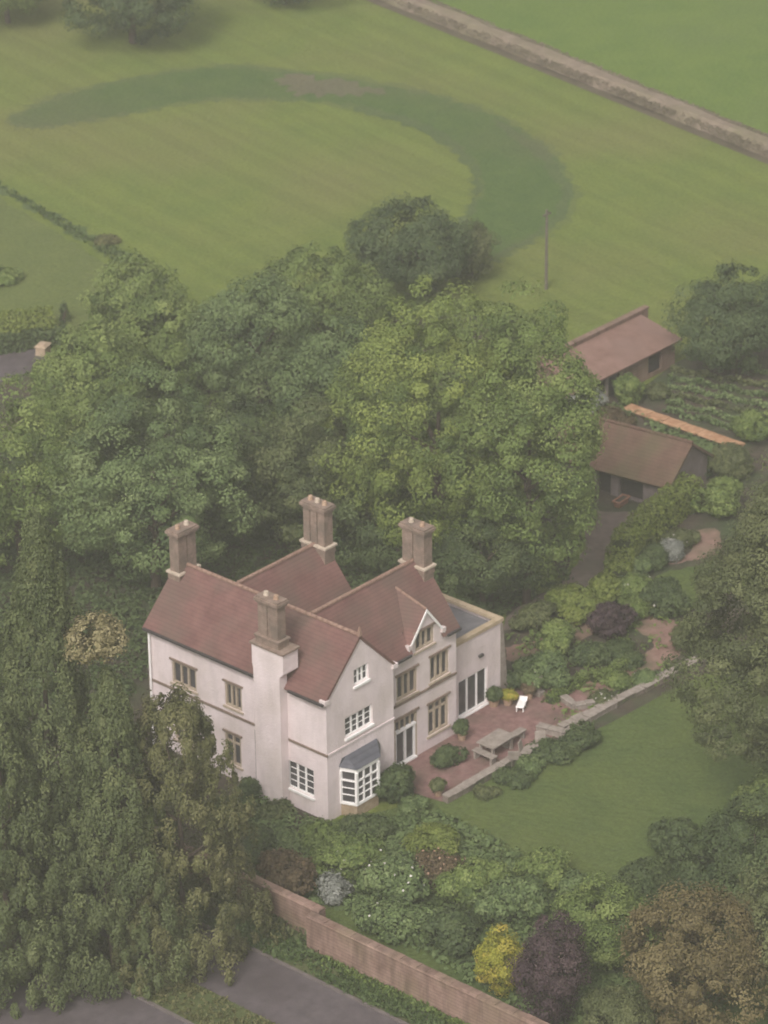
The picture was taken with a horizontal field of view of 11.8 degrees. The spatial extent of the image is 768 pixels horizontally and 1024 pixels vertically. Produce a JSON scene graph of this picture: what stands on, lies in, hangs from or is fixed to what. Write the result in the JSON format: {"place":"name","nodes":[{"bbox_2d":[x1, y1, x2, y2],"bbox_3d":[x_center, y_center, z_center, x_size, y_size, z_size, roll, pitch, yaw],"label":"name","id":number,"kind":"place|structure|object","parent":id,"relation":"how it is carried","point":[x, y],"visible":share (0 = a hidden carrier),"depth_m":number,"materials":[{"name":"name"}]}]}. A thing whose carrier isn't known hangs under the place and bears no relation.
{"place":"outdoors","nodes":[
{"label":"outdoors","id":0,"kind":"place"},
{"bbox_2d":[0,181,152,271],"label":"field ditch","id":1,"kind":"object","parent":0,"point":[25,205],"visible":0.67,"depth_m":237.15,"materials":[{"name":"green plant"}]},
{"bbox_2d":[0,197,176,358],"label":"field","id":2,"kind":"structure","parent":0,"point":[57,267],"depth_m":231.18,"materials":[{"name":"green plant"}]},
{"bbox_2d":[0,305,59,335],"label":"hedge","id":3,"kind":"object","parent":2,"relation":"on","point":[14,322],"visible":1,"depth_m":221.46,"materials":[{"name":"green plant"}]},
{"bbox_2d":[0,322,70,354],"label":"hedge","id":4,"kind":"object","parent":2,"relation":"on","point":[17,342],"visible":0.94,"depth_m":219.63,"materials":[{"name":"green plant"}]},
{"bbox_2d":[0,936,185,1023],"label":"road","id":5,"kind":"structure","parent":0,"point":[125,1008],"depth_m":157.46,"materials":[{"name":"grey asphalt"}]},
{"bbox_2d":[12,905,279,1023],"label":"verge","id":6,"kind":"structure","parent":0,"point":[209,998],"depth_m":157.92,"materials":[{"name":"green plant"}]},
{"bbox_2d":[0,506,160,992],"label":"conifer tree","id":7,"kind":"object","parent":6,"relation":"on","point":[41,589],"visible":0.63,"depth_m":155.09,"materials":[{"name":"green plant"}]},
{"bbox_2d":[62,609,129,966],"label":"broadleaf tree","id":8,"kind":"object","parent":6,"relation":"on","point":[105,634],"visible":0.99,"depth_m":152.94,"materials":[{"name":"green plant"}]},
{"bbox_2d":[32,664,203,1004],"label":"conifer tree","id":9,"kind":"object","parent":6,"relation":"on","point":[111,715],"visible":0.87,"depth_m":156.35,"materials":[{"name":"green plant"}]},
{"bbox_2d":[16,845,399,1023],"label":"road","id":10,"kind":"structure","parent":0,"point":[271,990],"depth_m":158.46,"materials":[{"name":"grey asphalt"}]},
{"bbox_2d":[10,802,460,1023],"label":"road verge","id":11,"kind":"structure","parent":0,"point":[303,967],"depth_m":160.24,"materials":[{"name":"green plant"}]},
{"bbox_2d":[321,955,469,1023],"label":"wall foot weeds","id":12,"kind":"object","parent":11,"relation":"on","point":[455,1020],"depth_m":158.07,"materials":[{"name":"green plant"}]},
{"bbox_2d":[0,315,583,861],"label":"woodland floor","id":13,"kind":"structure","parent":0,"point":[140,687],"depth_m":194.00,"materials":[{"name":"green plant"}]},
{"bbox_2d":[0,366,124,566],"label":"broadleaf tree","id":14,"kind":"object","parent":13,"relation":"on","point":[14,507],"visible":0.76,"depth_m":188.96,"materials":[{"name":"green plant"}]},
{"bbox_2d":[27,317,155,437],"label":"broadleaf tree","id":15,"kind":"object","parent":13,"relation":"on","point":[89,385],"visible":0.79,"depth_m":205.31,"materials":[{"name":"green plant"}]},
{"bbox_2d":[77,247,192,333],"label":"broadleaf tree","id":16,"kind":"object","parent":13,"relation":"on","point":[114,301],"visible":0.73,"depth_m":218.84,"materials":[{"name":"green plant"}]},
{"bbox_2d":[42,356,266,593],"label":"broadleaf tree","id":17,"kind":"object","parent":13,"relation":"on","point":[222,463],"visible":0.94,"depth_m":187.53,"materials":[{"name":"green plant"}]},
{"bbox_2d":[112,287,213,397],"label":"broadleaf tree","id":18,"kind":"object","parent":13,"relation":"on","point":[164,329],"visible":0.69,"depth_m":211.47,"materials":[{"name":"green plant"}]},
{"bbox_2d":[177,390,297,546],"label":"broadleaf tree","id":19,"kind":"object","parent":13,"relation":"on","point":[253,410],"visible":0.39,"depth_m":193.25,"materials":[{"name":"green plant"}]},
{"bbox_2d":[226,821,278,870],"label":"shrub","id":20,"kind":"object","parent":13,"relation":"on","point":[267,838],"visible":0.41,"depth_m":166.71,"materials":[{"name":"green plant"}]},
{"bbox_2d":[184,268,325,409],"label":"broadleaf tree","id":21,"kind":"object","parent":13,"relation":"on","point":[233,313],"visible":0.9,"depth_m":207.67,"materials":[{"name":"green plant"}]},
{"bbox_2d":[0,413,573,739],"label":"undergrowth","id":22,"kind":"object","parent":13,"relation":"on","point":[132,604],"visible":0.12,"depth_m":192.99,"materials":[{"name":"green plant"}]},
{"bbox_2d":[26,288,598,568],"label":"wood edge undergrowth","id":23,"kind":"object","parent":13,"relation":"on","point":[548,527],"visible":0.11,"depth_m":214.54,"materials":[{"name":"green plant"}]},
{"bbox_2d":[242,390,399,553],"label":"broadleaf tree","id":24,"kind":"object","parent":13,"relation":"on","point":[281,440],"visible":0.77,"depth_m":191.19,"materials":[{"name":"green plant"}]},
{"bbox_2d":[253,241,396,342],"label":"broadleaf tree","id":25,"kind":"object","parent":13,"relation":"on","point":[348,275],"visible":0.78,"depth_m":218.05,"materials":[{"name":"green plant"}]},
{"bbox_2d":[266,313,402,453],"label":"broadleaf tree","id":26,"kind":"object","parent":13,"relation":"on","point":[318,366],"visible":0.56,"depth_m":202.81,"materials":[{"name":"green plant"}]},
{"bbox_2d":[331,451,455,573],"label":"broadleaf tree","id":27,"kind":"object","parent":13,"relation":"on","point":[371,533],"visible":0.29,"depth_m":190.53,"materials":[{"name":"green plant"}]},
{"bbox_2d":[307,273,566,574],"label":"broadleaf tree","id":28,"kind":"object","parent":13,"relation":"on","point":[416,362],"visible":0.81,"depth_m":187.00,"materials":[{"name":"green plant"}]},
{"bbox_2d":[432,498,548,613],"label":"broadleaf tree","id":29,"kind":"object","parent":13,"relation":"on","point":[454,546],"visible":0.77,"depth_m":186.86,"materials":[{"name":"green plant"}]},
{"bbox_2d":[3,62,583,263],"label":"sunken ring grass","id":30,"kind":"structure","parent":0,"point":[523,192],"depth_m":255.22,"materials":[{"name":"green plant"}]},
{"bbox_2d":[274,73,385,97],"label":"ring worn patch","id":31,"kind":"object","parent":30,"relation":"on","point":[302,84],"visible":1,"depth_m":260.23,"materials":[{"name":"green plant"}]},
{"bbox_2d":[492,120,572,258],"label":"ring dark edge","id":32,"kind":"object","parent":30,"relation":"on","point":[542,152],"visible":0.91,"depth_m":244.04,"materials":[{"name":"green plant"}]},
{"bbox_2d":[0,0,767,917],"bbox_3d":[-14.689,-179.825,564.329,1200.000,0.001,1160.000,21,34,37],"label":"ground","id":33,"kind":"structure","parent":0,"point":[208,198],"depth_m":246.37,"materials":[{"name":"green plant"}]},
{"bbox_2d":[0,702,99,1019],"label":"conifer tree","id":34,"kind":"object","parent":33,"relation":"on","point":[32,802],"visible":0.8,"depth_m":155.80,"materials":[{"name":"green plant"}]},
{"bbox_2d":[59,0,200,44],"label":"broadleaf tree","id":35,"kind":"object","parent":33,"relation":"on","point":[128,12],"visible":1,"depth_m":265.45,"materials":[{"name":"green plant"}]},
{"bbox_2d":[91,682,287,996],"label":"conifer tree","id":36,"kind":"object","parent":33,"relation":"on","point":[192,766],"visible":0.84,"depth_m":157.50,"materials":[{"name":"green plant"}]},
{"bbox_2d":[255,846,317,894],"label":"shrub","id":37,"kind":"object","parent":33,"relation":"on","point":[285,869],"visible":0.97,"depth_m":164.66,"materials":[{"name":"brown plant"}]},
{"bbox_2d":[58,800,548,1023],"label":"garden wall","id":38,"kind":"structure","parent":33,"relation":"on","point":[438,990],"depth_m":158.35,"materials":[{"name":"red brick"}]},
{"bbox_2d":[142,495,507,820],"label":"country house","id":39,"kind":"structure","parent":33,"relation":"on","point":[312,680],"depth_m":173.26,"materials":[{"name":"white paint"}]},
{"bbox_2d":[339,738,380,815],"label":"bay window","id":40,"kind":"structure","parent":39,"relation":"in","point":[359,769],"depth_m":171.23,"materials":[{"name":"paint"}]},
{"bbox_2d":[394,706,419,763],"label":"french door","id":41,"kind":"structure","parent":39,"relation":"in","point":[405,726],"depth_m":175.51,"materials":[{"name":"white wood"}]},
{"bbox_2d":[457,666,488,719],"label":"patio door","id":42,"kind":"structure","parent":39,"relation":"in","point":[472,689],"depth_m":179.93,"materials":[{"name":"white paint"}]},
{"bbox_2d":[373,761,415,803],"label":"shrub","id":43,"kind":"object","parent":33,"relation":"on","point":[394,775],"visible":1,"depth_m":172.04,"materials":[{"name":"green plant"}]},
{"bbox_2d":[339,190,480,295],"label":"broadleaf tree","id":44,"kind":"object","parent":33,"relation":"on","point":[422,252],"visible":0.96,"depth_m":223.86,"materials":[{"name":"green plant"}]},
{"bbox_2d":[353,105,483,224],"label":"ring inner edge","id":45,"kind":"object","parent":33,"relation":"on","point":[440,137],"visible":0.93,"depth_m":250.62,"materials":[{"name":"green plant"}]},
{"bbox_2d":[437,218,501,284],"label":"broadleaf tree","id":46,"kind":"object","parent":33,"relation":"on","point":[481,257],"visible":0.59,"depth_m":227.28,"materials":[{"name":"green plant"}]},
{"bbox_2d":[442,735,551,803],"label":"terrace wall","id":47,"kind":"structure","parent":33,"relation":"on","point":[461,789],"depth_m":173.77,"materials":[{"name":"stone"}]},
{"bbox_2d":[536,305,681,398],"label":"brick outbuilding","id":48,"kind":"structure","parent":33,"relation":"on","point":[637,343],"depth_m":214.49,"materials":[{"name":"red tile"}]},
{"bbox_2d":[557,656,699,727],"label":"terrace wall","id":49,"kind":"structure","parent":33,"relation":"on","point":[635,691],"depth_m":181.31,"materials":[{"name":"stone"}]},
{"bbox_2d":[398,687,588,801],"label":"patio","id":50,"kind":"structure","parent":0,"point":[486,720],"depth_m":178.25,"materials":[{"name":"brick"}]},
{"bbox_2d":[312,673,767,1023],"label":"lawn","id":51,"kind":"structure","parent":0,"point":[615,792],"depth_m":172.71,"materials":[{"name":"green plant"}]},
{"bbox_2d":[298,817,340,855],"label":"shrub","id":52,"kind":"object","parent":51,"relation":"on","point":[310,832],"visible":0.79,"depth_m":168.61,"materials":[{"name":"green plant"}]},
{"bbox_2d":[316,869,355,906],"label":"shrub","id":53,"kind":"object","parent":51,"relation":"on","point":[331,887],"visible":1,"depth_m":164.32,"materials":[{"name":"grey plant"}]},
{"bbox_2d":[309,829,387,883],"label":"shrub","id":54,"kind":"object","parent":51,"relation":"on","point":[348,852],"visible":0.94,"depth_m":165.61,"materials":[{"name":"green plant"}]},
{"bbox_2d":[337,812,397,842],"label":"shrub","id":55,"kind":"object","parent":51,"relation":"on","point":[373,824],"visible":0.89,"depth_m":169.03,"materials":[{"name":"green plant"}]},
{"bbox_2d":[353,851,431,903],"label":"shrub","id":56,"kind":"object","parent":51,"relation":"on","point":[382,876],"visible":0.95,"depth_m":163.51,"materials":[{"name":"green plant"}]},
{"bbox_2d":[351,896,436,946],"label":"shrub","id":57,"kind":"object","parent":51,"relation":"on","point":[384,915],"visible":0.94,"depth_m":161.60,"materials":[{"name":"green plant"}]},
{"bbox_2d":[401,821,461,855],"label":"shrub","id":58,"kind":"object","parent":51,"relation":"on","point":[431,835],"visible":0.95,"depth_m":167.90,"materials":[{"name":"green plant"}]},
{"bbox_2d":[413,845,465,892],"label":"shrub","id":59,"kind":"object","parent":51,"relation":"on","point":[438,863],"visible":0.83,"depth_m":164.85,"materials":[{"name":"brown plant"}]},
{"bbox_2d":[419,903,481,956],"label":"shrub","id":60,"kind":"object","parent":51,"relation":"on","point":[454,927],"visible":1,"depth_m":160.25,"materials":[{"name":"green plant"}]},
{"bbox_2d":[431,856,512,907],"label":"shrub","id":61,"kind":"object","parent":51,"relation":"on","point":[469,880],"visible":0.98,"depth_m":163.60,"materials":[{"name":"green plant"}]},
{"bbox_2d":[222,792,726,1023],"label":"border undergrowth","id":62,"kind":"object","parent":51,"relation":"on","point":[285,835],"visible":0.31,"depth_m":164.74,"materials":[{"name":"green plant"}]},
{"bbox_2d":[472,922,527,998],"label":"ornamental tree","id":63,"kind":"object","parent":51,"relation":"on","point":[501,951],"visible":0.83,"depth_m":157.07,"materials":[{"name":"yellow plant"}]},
{"bbox_2d":[468,874,551,925],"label":"shrub","id":64,"kind":"object","parent":51,"relation":"on","point":[513,891],"visible":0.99,"depth_m":162.31,"materials":[{"name":"green plant"}]},
{"bbox_2d":[511,845,573,892],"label":"shrub","id":65,"kind":"object","parent":51,"relation":"on","point":[546,868],"visible":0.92,"depth_m":165.22,"materials":[{"name":"green plant"}]},
{"bbox_2d":[505,909,591,1023],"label":"ornamental tree","id":66,"kind":"object","parent":51,"relation":"on","point":[531,967],"visible":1,"depth_m":154.11,"materials":[{"name":"purple plant"}]},
{"bbox_2d":[524,736,575,764],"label":"shrub","id":67,"kind":"object","parent":51,"relation":"on","point":[549,751],"visible":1,"depth_m":175.68,"materials":[{"name":"green plant"}]},
{"bbox_2d":[556,719,601,755],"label":"shrub","id":68,"kind":"object","parent":51,"relation":"on","point":[585,736],"visible":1,"depth_m":176.69,"materials":[{"name":"green plant"}]},
{"bbox_2d":[549,870,670,970],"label":"broadleaf tree","id":69,"kind":"object","parent":51,"relation":"on","point":[598,923],"visible":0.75,"depth_m":158.18,"materials":[{"name":"green plant"}]},
{"bbox_2d":[579,976,661,1023],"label":"broadleaf tree","id":70,"kind":"object","parent":51,"relation":"on","point":[610,1007],"visible":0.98,"depth_m":152.86,"materials":[{"name":"green plant"}]},
{"bbox_2d":[610,855,674,909],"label":"shrub","id":71,"kind":"object","parent":51,"relation":"on","point":[651,879],"visible":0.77,"depth_m":163.53,"materials":[{"name":"green plant"}]},
{"bbox_2d":[644,815,714,868],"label":"shrub","id":72,"kind":"object","parent":51,"relation":"on","point":[664,835],"visible":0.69,"depth_m":166.56,"materials":[{"name":"green plant"}]},
{"bbox_2d":[616,878,767,1023],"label":"broadleaf tree","id":73,"kind":"object","parent":51,"relation":"on","point":[677,952],"visible":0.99,"depth_m":151.63,"materials":[{"name":"brown plant"}]},
{"bbox_2d":[661,449,767,771],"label":"broadleaf tree","id":74,"kind":"object","parent":51,"relation":"on","point":[751,665],"visible":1,"depth_m":166.37,"materials":[{"name":"green plant"}]},
{"bbox_2d":[666,787,767,921],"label":"broadleaf tree","id":75,"kind":"object","parent":51,"relation":"on","point":[716,834],"visible":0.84,"depth_m":161.93,"materials":[{"name":"green plant"}]},
{"bbox_2d":[701,859,767,1014],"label":"broadleaf tree","id":76,"kind":"object","parent":51,"relation":"on","point":[759,897],"visible":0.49,"depth_m":154.03,"materials":[{"name":"green plant"}]},
{"bbox_2d":[367,0,767,163],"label":"bank ditch","id":77,"kind":"object","parent":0,"point":[615,98],"depth_m":260.23,"materials":[{"name":"brown soil"}]},
{"bbox_2d":[503,511,638,629],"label":"gravel drive","id":78,"kind":"structure","parent":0,"point":[591,564],"depth_m":195.34,"materials":[{"name":"grey gravel"}]},
{"bbox_2d":[381,0,767,157],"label":"grass bank","id":79,"kind":"structure","parent":0,"point":[693,111],"depth_m":260.84,"materials":[{"name":"plant"}]},
{"bbox_2d":[430,0,767,133],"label":"pasture field","id":80,"kind":"structure","parent":0,"point":[711,55],"depth_m":268.52,"materials":[{"name":"green plant"}]},
{"bbox_2d":[577,614,684,695],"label":"garden path","id":81,"kind":"structure","parent":0,"point":[654,656],"depth_m":185.96,"materials":[{"name":"gravel"}]},
{"bbox_2d":[504,455,767,739],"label":"garden soil","id":82,"kind":"structure","parent":0,"point":[697,521],"depth_m":188.67,"materials":[{"name":"brown soil"}]},
{"bbox_2d":[431,276,610,603],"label":"broadleaf tree","id":83,"kind":"object","parent":82,"relation":"on","point":[577,411],"visible":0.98,"depth_m":184.44,"materials":[{"name":"green plant"}]},
{"bbox_2d":[508,598,557,629],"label":"shrub","id":84,"kind":"object","parent":82,"relation":"on","point":[529,616],"visible":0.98,"depth_m":187.30,"materials":[{"name":"green plant"}]},
{"bbox_2d":[515,649,570,689],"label":"shrub","id":85,"kind":"object","parent":82,"relation":"on","point":[550,676],"visible":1,"depth_m":181.22,"materials":[{"name":"green plant"}]},
{"bbox_2d":[531,617,576,655],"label":"shrub","id":86,"kind":"object","parent":82,"relation":"on","point":[560,633],"visible":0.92,"depth_m":184.43,"materials":[{"name":"green plant"}]},
{"bbox_2d":[544,581,605,625],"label":"shrub","id":87,"kind":"object","parent":82,"relation":"on","point":[566,598],"visible":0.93,"depth_m":188.10,"materials":[{"name":"green plant"}]},
{"bbox_2d":[566,638,609,666],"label":"shrub","id":88,"kind":"object","parent":82,"relation":"on","point":[585,653],"visible":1,"depth_m":183.91,"materials":[{"name":"green plant"}]},
{"bbox_2d":[505,598,703,722],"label":"garden weeds","id":89,"kind":"object","parent":82,"relation":"on","point":[529,645],"visible":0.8,"depth_m":185.57,"materials":[{"name":"green plant"}]},
{"bbox_2d":[586,601,637,639],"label":"shrub","id":90,"kind":"object","parent":82,"relation":"on","point":[606,619],"visible":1,"depth_m":186.11,"materials":[{"name":"purple plant"}]},
{"bbox_2d":[590,637,645,670],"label":"shrub","id":91,"kind":"object","parent":82,"relation":"on","point":[615,646],"visible":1,"depth_m":184.19,"materials":[{"name":"green plant"}]},
{"bbox_2d":[610,571,658,620],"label":"shrub","id":92,"kind":"object","parent":82,"relation":"on","point":[629,586],"visible":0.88,"depth_m":188.81,"materials":[{"name":"green plant"}]},
{"bbox_2d":[609,471,703,559],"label":"hedge","id":93,"kind":"object","parent":82,"relation":"on","point":[658,518],"visible":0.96,"depth_m":196.44,"materials":[{"name":"green plant"}]},
{"bbox_2d":[638,576,691,619],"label":"shrub","id":94,"kind":"object","parent":82,"relation":"on","point":[664,590],"visible":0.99,"depth_m":188.07,"materials":[{"name":"green plant"}]},
{"bbox_2d":[686,475,743,517],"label":"shrub","id":95,"kind":"object","parent":82,"relation":"on","point":[720,492],"visible":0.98,"depth_m":198.11,"materials":[{"name":"green plant"}]},
{"bbox_2d":[707,442,754,480],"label":"shrub","id":96,"kind":"object","parent":82,"relation":"on","point":[734,459],"visible":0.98,"depth_m":202.32,"materials":[{"name":"green plant"}]},
{"bbox_2d":[571,395,751,513],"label":"yard","id":97,"kind":"structure","parent":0,"point":[605,503],"depth_m":201.32,"materials":[{"name":"soil"}]},
{"bbox_2d":[547,415,713,505],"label":"tiled outbuilding","id":98,"kind":"structure","parent":97,"relation":"on","point":[638,464],"depth_m":200.72,"materials":[{"name":"brown tile"}]},
{"bbox_2d":[624,404,744,446],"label":"kitchen garden wall","id":99,"kind":"structure","parent":97,"relation":"on","point":[668,421],"depth_m":208.72,"materials":[{"name":"orange brick"}]},
{"bbox_2d":[632,341,767,457],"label":"kitchen garden soil","id":100,"kind":"structure","parent":0,"point":[755,447],"depth_m":212.76,"materials":[{"name":"brown soil"}]},
{"bbox_2d":[659,257,767,375],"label":"broadleaf tree","id":101,"kind":"object","parent":100,"relation":"on","point":[723,312],"visible":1,"depth_m":212.38,"materials":[{"name":"green plant"}]},
{"bbox_2d":[729,408,767,441],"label":"shrub","id":102,"kind":"object","parent":100,"relation":"on","point":[750,423],"visible":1,"depth_m":206.79,"materials":[{"name":"green plant"}]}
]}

